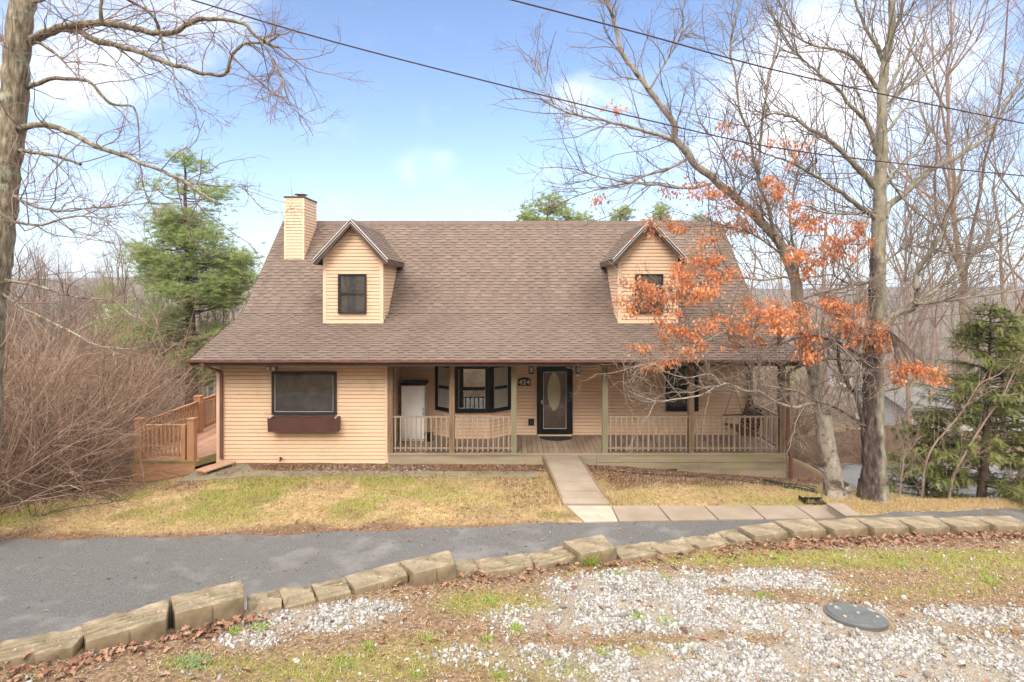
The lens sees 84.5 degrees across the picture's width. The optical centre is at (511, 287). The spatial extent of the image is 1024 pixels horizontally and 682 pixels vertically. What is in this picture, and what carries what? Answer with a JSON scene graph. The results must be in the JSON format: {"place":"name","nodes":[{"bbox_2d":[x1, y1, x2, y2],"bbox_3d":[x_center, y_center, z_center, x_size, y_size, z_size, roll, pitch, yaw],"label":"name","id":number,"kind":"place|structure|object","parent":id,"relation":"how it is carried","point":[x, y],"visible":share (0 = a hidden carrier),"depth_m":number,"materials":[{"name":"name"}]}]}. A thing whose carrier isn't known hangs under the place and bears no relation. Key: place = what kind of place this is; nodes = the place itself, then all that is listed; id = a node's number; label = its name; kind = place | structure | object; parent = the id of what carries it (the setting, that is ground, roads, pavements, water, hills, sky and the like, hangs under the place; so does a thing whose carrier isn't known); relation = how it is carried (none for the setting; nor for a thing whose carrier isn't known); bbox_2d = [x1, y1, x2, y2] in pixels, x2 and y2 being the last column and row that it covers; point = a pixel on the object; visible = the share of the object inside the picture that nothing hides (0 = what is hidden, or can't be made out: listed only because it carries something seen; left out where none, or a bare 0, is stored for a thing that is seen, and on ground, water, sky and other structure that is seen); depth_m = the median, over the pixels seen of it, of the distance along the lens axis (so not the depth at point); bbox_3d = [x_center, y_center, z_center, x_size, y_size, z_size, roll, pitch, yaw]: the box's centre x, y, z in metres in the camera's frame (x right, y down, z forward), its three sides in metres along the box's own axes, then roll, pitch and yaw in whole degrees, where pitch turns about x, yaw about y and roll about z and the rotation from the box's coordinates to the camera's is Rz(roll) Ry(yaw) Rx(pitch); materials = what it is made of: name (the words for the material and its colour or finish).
{"place":"outdoors","nodes":[
{"label":"outdoors","id":0,"kind":"place"},
{"bbox_2d":[178,463,538,482],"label":"side path","id":1,"kind":"structure","parent":0,"point":[240,468],"depth_m":14.82,"materials":[{"name":"concrete"}]},
{"bbox_2d":[195,460,235,474],"bbox_3d":[-7.958,4.851,15.150,0.368,0.149,0.948,0,0,25],"label":"step bench","id":2,"kind":"object","parent":1,"relation":"on","point":[208,468],"visible":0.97,"depth_m":15.06,"materials":[{"name":"brown wood"}]},
{"bbox_2d":[197,470,527,475],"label":"path leaves","id":3,"kind":"object","parent":1,"relation":"on","point":[366,472],"visible":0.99,"depth_m":14.84,"materials":[{"name":"brown plant"}]},
{"bbox_2d":[427,431,432,441],"bbox_3d":[-2.500,4.440,16.950,0.251,0.340,0.244,0,0,0],"label":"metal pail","id":4,"kind":"object","parent":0,"point":[428,436],"visible":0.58,"depth_m":16.86,"materials":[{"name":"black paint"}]},
{"bbox_2d":[0,531,1023,681],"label":"hillside","id":5,"kind":"structure","parent":0,"point":[105,673],"depth_m":4.97,"materials":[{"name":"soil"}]},
{"bbox_2d":[0,626,83,669],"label":"wall block","id":6,"kind":"structure","parent":5,"relation":"on","point":[65,645],"depth_m":4.30,"materials":[{"name":"stone"}]},
{"bbox_2d":[82,599,169,653],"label":"wall block","id":7,"kind":"structure","parent":5,"relation":"on","point":[148,623],"depth_m":4.54,"materials":[{"name":"stone"}]},
{"bbox_2d":[150,648,221,673],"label":"weed","id":8,"kind":"object","parent":5,"relation":"on","point":[186,662],"visible":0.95,"depth_m":4.28,"materials":[{"name":"green plant"}]},
{"bbox_2d":[170,580,243,631],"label":"wall block","id":9,"kind":"structure","parent":5,"relation":"on","point":[199,608],"depth_m":4.87,"materials":[{"name":"stone"}]},
{"bbox_2d":[247,588,281,613],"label":"wall block","id":10,"kind":"structure","parent":5,"relation":"on","point":[270,600],"depth_m":5.17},
{"bbox_2d":[279,584,315,609],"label":"wall block","id":11,"kind":"structure","parent":5,"relation":"on","point":[296,597],"depth_m":5.27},
{"bbox_2d":[311,578,350,602],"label":"wall block","id":12,"kind":"structure","parent":5,"relation":"on","point":[331,590],"depth_m":5.43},
{"bbox_2d":[344,561,407,594],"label":"wall block","id":13,"kind":"structure","parent":5,"relation":"on","point":[384,576],"depth_m":5.66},
{"bbox_2d":[400,550,456,586],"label":"wall block","id":14,"kind":"structure","parent":5,"relation":"on","point":[435,568],"depth_m":5.80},
{"bbox_2d":[455,558,478,574],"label":"wall block","id":15,"kind":"structure","parent":5,"relation":"on","point":[465,566],"depth_m":6.14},
{"bbox_2d":[474,553,532,575],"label":"wall block","id":16,"kind":"structure","parent":5,"relation":"on","point":[517,563],"depth_m":6.12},
{"bbox_2d":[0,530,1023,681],"bbox_3d":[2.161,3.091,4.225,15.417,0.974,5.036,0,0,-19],"label":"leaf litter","id":17,"kind":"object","parent":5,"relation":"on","point":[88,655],"visible":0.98,"depth_m":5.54,"materials":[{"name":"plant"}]},
{"bbox_2d":[0,535,1023,681],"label":"ground debris","id":18,"kind":"object","parent":5,"relation":"on","point":[477,640],"visible":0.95,"depth_m":5.02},
{"bbox_2d":[3,532,1023,681],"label":"straw","id":19,"kind":"object","parent":5,"relation":"on","point":[399,649],"visible":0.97,"depth_m":5.20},
{"bbox_2d":[25,535,1023,681],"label":"gravel","id":20,"kind":"structure","parent":5,"relation":"on","point":[829,638],"depth_m":5.03,"materials":[{"name":"gravel"}]},
{"bbox_2d":[529,546,576,569],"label":"wall block","id":21,"kind":"structure","parent":5,"relation":"on","point":[551,557],"depth_m":6.35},
{"bbox_2d":[563,534,616,565],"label":"wall block","id":22,"kind":"structure","parent":5,"relation":"on","point":[606,551],"depth_m":6.43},
{"bbox_2d":[578,547,603,567],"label":"grass tuft","id":23,"kind":"object","parent":5,"relation":"on","point":[589,561],"visible":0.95,"depth_m":6.27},
{"bbox_2d":[227,560,1001,681],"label":"grass tussocks","id":24,"kind":"object","parent":5,"relation":"on","point":[515,626],"depth_m":4.79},
{"bbox_2d":[616,542,657,561],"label":"wall block","id":25,"kind":"structure","parent":5,"relation":"on","point":[638,551],"depth_m":6.59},
{"bbox_2d":[649,537,695,555],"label":"wall block","id":26,"kind":"structure","parent":5,"relation":"on","point":[673,547],"depth_m":6.82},
{"bbox_2d":[681,532,731,550],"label":"wall block","id":27,"kind":"structure","parent":5,"relation":"on","point":[705,543],"depth_m":7.03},
{"bbox_2d":[716,528,751,545],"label":"wall block","id":28,"kind":"structure","parent":5,"relation":"on","point":[733,535],"depth_m":7.20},
{"bbox_2d":[738,522,787,543],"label":"wall block","id":29,"kind":"structure","parent":5,"relation":"on","point":[764,532],"depth_m":7.27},
{"bbox_2d":[774,518,825,539],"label":"wall block","id":30,"kind":"structure","parent":5,"relation":"on","point":[806,528],"depth_m":7.44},
{"bbox_2d":[816,518,867,538],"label":"wall block","id":31,"kind":"structure","parent":5,"relation":"on","point":[850,527],"depth_m":7.53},
{"bbox_2d":[823,602,888,631],"bbox_3d":[3.296,3.169,5.411,0.536,0.150,0.536,0,0,0],"label":"access cover","id":32,"kind":"object","parent":5,"relation":"on","point":[869,620],"visible":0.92,"depth_m":5.34,"materials":[{"name":"plastic"}]},
{"bbox_2d":[855,517,908,537],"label":"wall block","id":33,"kind":"structure","parent":5,"relation":"on","point":[879,527],"depth_m":7.61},
{"bbox_2d":[895,515,949,536],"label":"wall block","id":34,"kind":"structure","parent":5,"relation":"on","point":[927,525],"depth_m":7.74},
{"bbox_2d":[936,516,989,534],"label":"wall block","id":35,"kind":"structure","parent":5,"relation":"on","point":[971,524],"depth_m":7.86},
{"bbox_2d":[974,516,1023,533],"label":"wall block","id":36,"kind":"structure","parent":5,"relation":"on","point":[1004,524],"depth_m":7.98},
{"bbox_2d":[0,508,1023,642],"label":"driveway","id":37,"kind":"structure","parent":0,"point":[68,602],"depth_m":10.23,"materials":[{"name":"asphalt"}]},
{"bbox_2d":[0,276,1023,540],"bbox_3d":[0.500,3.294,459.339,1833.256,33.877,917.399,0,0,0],"label":"ground","id":38,"kind":"structure","parent":0,"point":[800,472],"depth_m":13.20,"materials":[{"name":"plant"}]},
{"bbox_2d":[8,273,57,356],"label":"bare tree","id":39,"kind":"object","parent":38,"relation":"on","point":[21,305],"visible":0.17,"depth_m":27.30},
{"bbox_2d":[7,238,92,350],"bbox_3d":[-24.845,2.844,30.229,5.377,11.297,5.329,0,0,-23],"label":"bare tree","id":40,"kind":"object","parent":38,"relation":"on","point":[43,283],"visible":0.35,"depth_m":29.67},
{"bbox_2d":[0,474,139,517],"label":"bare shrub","id":41,"kind":"object","parent":38,"relation":"on","point":[58,510],"visible":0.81,"depth_m":12.07,"materials":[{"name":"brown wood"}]},
{"bbox_2d":[4,302,181,440],"bbox_3d":[-19.649,4.695,21.331,13.646,10.375,12.209,0,0,36],"label":"bare shrub","id":42,"kind":"object","parent":38,"relation":"on","point":[78,354],"visible":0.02,"depth_m":24.00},
{"bbox_2d":[0,293,189,493],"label":"bare shrub","id":43,"kind":"object","parent":38,"relation":"on","point":[76,391],"visible":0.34,"depth_m":15.53,"materials":[{"name":"plant"}]},
{"bbox_2d":[72,250,121,347],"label":"bare tree","id":44,"kind":"object","parent":38,"relation":"on","point":[98,288],"visible":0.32,"depth_m":35.99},
{"bbox_2d":[2,286,206,460],"bbox_3d":[-15.985,3.839,17.056,11.115,8.561,12.148,0,0,29],"label":"bare shrub","id":45,"kind":"object","parent":38,"relation":"on","point":[105,340],"visible":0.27,"depth_m":17.61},
{"bbox_2d":[0,292,213,540],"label":"bare shrub","id":46,"kind":"object","parent":38,"relation":"on","point":[6,496],"visible":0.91,"depth_m":12.99,"materials":[{"name":"plant"}]},
{"bbox_2d":[0,316,215,516],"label":"bare shrub","id":47,"kind":"object","parent":38,"relation":"on","point":[99,455],"visible":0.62,"depth_m":14.33,"materials":[{"name":"plant"}]},
{"bbox_2d":[1,282,215,492],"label":"bare shrub","id":48,"kind":"object","parent":38,"relation":"on","point":[110,372],"visible":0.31,"depth_m":17.08,"materials":[{"name":"plant"}]},
{"bbox_2d":[3,260,215,449],"bbox_3d":[-17.226,3.892,20.163,13.192,10.030,11.802,0,0,21],"label":"bare shrub","id":49,"kind":"object","parent":38,"relation":"on","point":[36,323],"visible":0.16,"depth_m":20.98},
{"bbox_2d":[76,276,145,350],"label":"pine","id":50,"kind":"object","parent":38,"relation":"on","point":[107,290],"visible":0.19,"depth_m":35.79,"materials":[{"name":"green plant"}]},
{"bbox_2d":[4,282,228,457],"bbox_3d":[-14.659,3.966,20.868,12.149,8.561,11.115,0,0,-34],"label":"bare shrub","id":51,"kind":"object","parent":38,"relation":"on","point":[180,383],"visible":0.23,"depth_m":21.22,"materials":[{"name":"plant"}]},
{"bbox_2d":[95,298,147,383],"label":"tree","id":52,"kind":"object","parent":38,"relation":"on","point":[128,314],"depth_m":111.89,"materials":[{"name":"grey"}]},
{"bbox_2d":[132,394,215,480],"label":"side deck","id":53,"kind":"structure","parent":38,"relation":"on","point":[198,446],"depth_m":15.29,"materials":[{"name":"brown wood"}]},
{"bbox_2d":[86,144,266,420],"bbox_3d":[-13.962,0.108,23.743,7.804,12.598,5.144,0,0,-9],"label":"white pine","id":54,"kind":"object","parent":38,"relation":"on","point":[221,285],"visible":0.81,"depth_m":23.52,"materials":[{"name":"green plant"}]},
{"bbox_2d":[0,0,377,450],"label":"bare oak","id":55,"kind":"object","parent":38,"relation":"on","point":[20,38],"visible":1,"depth_m":10.21,"materials":[{"name":"brown plant"}]},
{"bbox_2d":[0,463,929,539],"bbox_3d":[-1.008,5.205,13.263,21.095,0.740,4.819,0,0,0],"label":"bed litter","id":56,"kind":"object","parent":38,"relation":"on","point":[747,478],"visible":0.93,"depth_m":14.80,"materials":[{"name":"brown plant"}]},
{"bbox_2d":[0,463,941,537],"bbox_3d":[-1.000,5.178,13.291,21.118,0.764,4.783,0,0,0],"label":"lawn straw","id":57,"kind":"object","parent":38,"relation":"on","point":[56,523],"visible":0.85,"depth_m":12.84,"materials":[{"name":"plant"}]},
{"bbox_2d":[187,193,804,478],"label":"house","id":58,"kind":"structure","parent":38,"relation":"on","point":[327,341],"depth_m":17.20,"materials":[{"name":"plastic"}]},
{"bbox_2d":[271,371,336,414],"bbox_3d":[-5.813,2.945,15.751,1.806,1.210,0.062,0,0,0],"label":"picture window","id":59,"kind":"structure","parent":58,"relation":"in","point":[292,392],"depth_m":15.76,"materials":[{"name":"grey glass"}]},
{"bbox_2d":[400,380,428,440],"bbox_3d":[-2.975,3.732,17.189,0.770,1.755,0.681,0,0,0],"label":"door","id":60,"kind":"structure","parent":58,"relation":"on","point":[413,397],"depth_m":16.91,"materials":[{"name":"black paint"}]},
{"bbox_2d":[540,371,565,432],"bbox_3d":[1.340,3.543,17.678,0.890,2.015,0.040,0,0,0],"label":"front door","id":61,"kind":"structure","parent":58,"relation":"in","point":[554,382],"depth_m":17.67,"materials":[{"name":"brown wood"}]},
{"bbox_2d":[541,369,568,432],"bbox_3d":[1.340,3.543,17.623,0.890,2.015,0.065,0,0,0],"label":"storm door","id":62,"kind":"structure","parent":58,"relation":"in","point":[543,430],"depth_m":17.63,"materials":[{"name":"black paint"}]},
{"bbox_2d":[539,436,572,440],"bbox_3d":[1.360,4.590,17.191,1.040,0.031,0.458,0,0,0],"label":"doormat","id":63,"kind":"object","parent":58,"relation":"on","point":[556,438],"visible":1,"depth_m":17.20,"materials":[{"name":"rubber"}]},
{"bbox_2d":[666,366,698,410],"bbox_3d":[5.330,3.115,17.649,1.020,1.490,0.062,0,0,0],"label":"window","id":64,"kind":"structure","parent":58,"relation":"in","point":[679,405],"depth_m":17.66,"materials":[{"name":"glass"}]},
{"bbox_2d":[722,369,763,436],"bbox_3d":[6.892,3.227,16.775,0.787,2.095,1.280,0,0,0],"label":"porch swing","id":65,"kind":"object","parent":58,"relation":"hanging from","point":[747,421],"visible":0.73,"depth_m":16.68,"materials":[{"name":"brown wood"}]},
{"bbox_2d":[3,201,1023,450],"bbox_3d":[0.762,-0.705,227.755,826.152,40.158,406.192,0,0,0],"label":"bare woods","id":66,"kind":"object","parent":38,"relation":"on","point":[63,317],"visible":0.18,"depth_m":32.17,"materials":[{"name":"plant"}]},
{"bbox_2d":[280,464,822,487],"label":"bed pebbles","id":67,"kind":"object","parent":38,"relation":"on","point":[532,471],"visible":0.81,"depth_m":15.24,"materials":[{"name":"gravel"}]},
{"bbox_2d":[509,187,601,220],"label":"pine","id":68,"kind":"object","parent":38,"relation":"on","point":[566,215],"visible":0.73,"depth_m":45.26,"materials":[{"name":"green plant"}]},
{"bbox_2d":[542,455,606,499],"bbox_3d":[1.512,4.810,14.334,1.076,0.320,2.884,0,0,-6],"label":"walk edging","id":69,"kind":"object","parent":38,"relation":"on","point":[549,471],"visible":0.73,"depth_m":14.18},
{"bbox_2d":[543,456,609,505],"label":"front walk","id":70,"kind":"structure","parent":38,"relation":"on","point":[572,473],"depth_m":13.77,"materials":[{"name":"concrete"}]},
{"bbox_2d":[525,471,635,516],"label":"dry grass","id":71,"kind":"structure","parent":38,"relation":"on","point":[601,485],"depth_m":13.03,"materials":[{"name":"plant"}]},
{"bbox_2d":[600,204,639,220],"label":"pine","id":72,"kind":"object","parent":38,"relation":"on","point":[622,214],"visible":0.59,"depth_m":48.05,"materials":[{"name":"green plant"}]},
{"bbox_2d":[641,202,710,220],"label":"pine","id":73,"kind":"object","parent":38,"relation":"on","point":[662,207],"visible":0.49,"depth_m":49.66,"materials":[{"name":"green plant"}]},
{"bbox_2d":[608,470,817,492],"bbox_3d":[5.154,5.028,14.830,5.116,0.255,0.858,0,0,17],"label":"edging pipe","id":74,"kind":"object","parent":38,"relation":"on","point":[709,478],"visible":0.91,"depth_m":15.03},
{"bbox_2d":[487,0,956,498],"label":"leaning oak","id":75,"kind":"object","parent":38,"relation":"on","point":[835,485],"visible":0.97,"depth_m":12.55,"materials":[{"name":"orange plant"}]},
{"bbox_2d":[694,140,830,379],"bbox_3d":[9.567,0.211,24.402,5.768,13.761,5.495,0,0,-8],"label":"bare tree","id":76,"kind":"object","parent":38,"relation":"on","point":[753,237],"visible":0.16,"depth_m":24.00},
{"bbox_2d":[711,142,839,326],"bbox_3d":[15.220,-0.325,31.160,8.754,16.281,5.392,0,0,-16],"label":"bare tree","id":77,"kind":"object","parent":38,"relation":"on","point":[781,273],"visible":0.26,"depth_m":31.29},
{"bbox_2d":[759,366,805,417],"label":"pine","id":78,"kind":"object","parent":38,"relation":"on","point":[801,369],"visible":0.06,"depth_m":35.94,"materials":[{"name":"green plant"}]},
{"bbox_2d":[763,479,814,489],"bbox_3d":[7.234,5.091,14.662,0.251,0.214,1.460,0,0,-32],"label":"loose hose","id":79,"kind":"object","parent":38,"relation":"on","point":[791,484],"visible":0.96,"depth_m":14.60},
{"bbox_2d":[766,480,817,492],"bbox_3d":[7.054,5.060,14.379,0.254,0.281,1.751,0,0,-21],"label":"loose hose","id":80,"kind":"object","parent":38,"relation":"on","point":[792,486],"visible":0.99,"depth_m":14.25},
{"bbox_2d":[753,366,846,456],"bbox_3d":[10.210,5.622,25.761,8.139,6.917,9.098,0,0,-8],"label":"bare shrub","id":81,"kind":"object","parent":38,"relation":"on","point":[794,434],"visible":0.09,"depth_m":25.22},
{"bbox_2d":[799,495,825,504],"bbox_3d":[6.888,4.824,12.905,0.570,0.193,0.305,0,0,0],"label":"drain tray","id":82,"kind":"object","parent":38,"relation":"on","point":[805,499],"visible":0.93,"depth_m":12.92,"materials":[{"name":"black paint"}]},
{"bbox_2d":[790,417,860,470],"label":"bare shrub","id":83,"kind":"object","parent":38,"relation":"on","point":[816,461],"visible":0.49,"depth_m":22.16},
{"bbox_2d":[753,344,908,440],"bbox_3d":[13.404,5.680,27.669,10.630,7.491,9.725,0,0,14],"label":"bare shrub","id":84,"kind":"object","parent":38,"relation":"on","point":[804,421],"visible":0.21,"depth_m":26.50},
{"bbox_2d":[751,127,912,395],"bbox_3d":[12.026,0.472,21.987,6.291,13.337,6.348,0,0,-36],"label":"bare tree","id":85,"kind":"object","parent":38,"relation":"on","point":[823,317],"visible":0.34,"depth_m":21.83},
{"bbox_2d":[821,364,861,386],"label":"house","id":86,"kind":"structure","parent":38,"relation":"on","point":[840,381],"depth_m":104.99,"materials":[{"name":"grey"}]},
{"bbox_2d":[826,503,860,518],"bbox_3d":[7.059,4.910,11.979,0.381,0.400,0.713,0,0,0],"label":"kerb piece","id":87,"kind":"object","parent":38,"relation":"on","point":[840,511],"visible":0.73,"depth_m":11.97,"materials":[{"name":"concrete"}]},
{"bbox_2d":[785,417,904,462],"bbox_3d":[14.867,6.808,24.864,8.229,1.913,0.213,0,0,-26],"label":"board fence","id":88,"kind":"object","parent":38,"relation":"on","point":[801,440],"visible":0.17,"depth_m":23.77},
{"bbox_2d":[680,0,1023,502],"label":"lichen tree","id":89,"kind":"object","parent":38,"relation":"on","point":[872,485],"visible":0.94,"depth_m":12.95,"materials":[{"name":"grey plant"}]},
{"bbox_2d":[810,168,916,386],"bbox_3d":[23.124,-0.127,37.210,6.940,17.383,7.286,0,0,-15],"label":"bare tree","id":90,"kind":"object","parent":38,"relation":"on","point":[863,258],"visible":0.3,"depth_m":37.97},
{"bbox_2d":[832,413,910,463],"bbox_3d":[14.672,6.536,22.996,4.168,3.210,4.556,0,0,16],"label":"bare shrub","id":91,"kind":"object","parent":38,"relation":"on","point":[858,438],"visible":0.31,"depth_m":23.04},
{"bbox_2d":[816,97,1000,444],"bbox_3d":[18.130,-0.285,25.738,7.468,15.690,7.402,0,0,2],"label":"bare tree","id":92,"kind":"object","parent":38,"relation":"on","point":[907,333],"visible":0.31,"depth_m":25.87,"materials":[{"name":"plant"}]},
{"bbox_2d":[885,375,931,496],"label":"sapling","id":93,"kind":"object","parent":38,"relation":"on","point":[902,459],"visible":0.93,"depth_m":13.18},
{"bbox_2d":[805,0,1023,488],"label":"bare tree","id":94,"kind":"object","parent":38,"relation":"on","point":[947,96],"visible":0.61,"depth_m":17.32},
{"bbox_2d":[826,496,1023,514],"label":"verge straw","id":95,"kind":"object","parent":38,"relation":"on","point":[986,500],"visible":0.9,"depth_m":12.72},
{"bbox_2d":[884,411,965,467],"bbox_3d":[17.085,6.538,23.588,4.549,3.458,4.070,0,0,2],"label":"bare shrub","id":96,"kind":"object","parent":38,"relation":"on","point":[894,447],"visible":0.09,"depth_m":23.96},
{"bbox_2d":[840,124,1022,384],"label":"bare tree","id":97,"kind":"object","parent":38,"relation":"on","point":[933,322],"visible":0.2,"depth_m":33.78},
{"bbox_2d":[843,386,1023,430],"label":"neighbour house","id":98,"kind":"structure","parent":38,"relation":"on","point":[889,414],"depth_m":30.80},
{"bbox_2d":[887,407,997,498],"bbox_3d":[11.152,4.560,14.863,2.847,2.928,2.982,0,0,36],"label":"evergreen","id":99,"kind":"object","parent":38,"relation":"on","point":[910,484],"visible":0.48,"depth_m":14.83,"materials":[{"name":"green plant"}]},
{"bbox_2d":[884,298,1023,503],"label":"evergreen","id":100,"kind":"object","parent":38,"relation":"on","point":[1002,339],"visible":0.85,"depth_m":13.80,"materials":[{"name":"green plant"}]},
{"bbox_2d":[886,343,1023,501],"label":"sapling","id":101,"kind":"object","parent":38,"relation":"on","point":[922,488],"visible":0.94,"depth_m":13.24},
{"bbox_2d":[904,3,1023,469],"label":"bare tree","id":102,"kind":"object","parent":38,"relation":"on","point":[1002,264],"visible":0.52,"depth_m":20.91,"materials":[{"name":"plant"}]},
{"bbox_2d":[925,0,1023,308],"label":"bare tree","id":103,"kind":"object","parent":38,"relation":"on","point":[1013,272],"visible":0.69,"depth_m":19.26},
{"bbox_2d":[927,351,1023,498],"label":"sapling","id":104,"kind":"object","parent":38,"relation":"on","point":[955,472],"visible":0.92,"depth_m":13.17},
{"bbox_2d":[936,306,1023,498],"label":"evergreen","id":105,"kind":"object","parent":38,"relation":"on","point":[1013,468],"visible":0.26,"depth_m":14.78,"materials":[{"name":"green plant"}]},
{"bbox_2d":[989,407,1023,498],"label":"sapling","id":106,"kind":"object","parent":38,"relation":"on","point":[1019,475],"visible":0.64,"depth_m":13.58,"materials":[{"name":"plant"}]},
{"bbox_2d":[0,0,1023,288],"label":"sky","id":107,"kind":"structure","parent":0,"point":[430,144],"materials":[{"name":"blue"}]},
{"bbox_2d":[567,506,617,522],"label":"pavement","id":108,"kind":"structure","parent":0,"point":[592,514],"depth_m":12.16,"materials":[{"name":"concrete"}]},
{"bbox_2d":[191,0,1023,175],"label":"power line","id":109,"kind":"object","parent":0,"point":[583,104],"visible":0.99,"depth_m":10.10,"materials":[{"name":"grey rubber"}]},
{"bbox_2d":[612,506,836,521],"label":"pavement","id":110,"kind":"structure","parent":0,"point":[663,513],"depth_m":12.16,"materials":[{"name":"concrete"}]},
{"bbox_2d":[511,0,1023,123],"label":"power line","id":111,"kind":"object","parent":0,"point":[755,64],"visible":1,"depth_m":9.69,"materials":[{"name":"grey rubber"}]},
{"bbox_2d":[806,463,1023,499],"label":"driveway","id":112,"kind":"structure","parent":0,"point":[850,476],"depth_m":19.10,"materials":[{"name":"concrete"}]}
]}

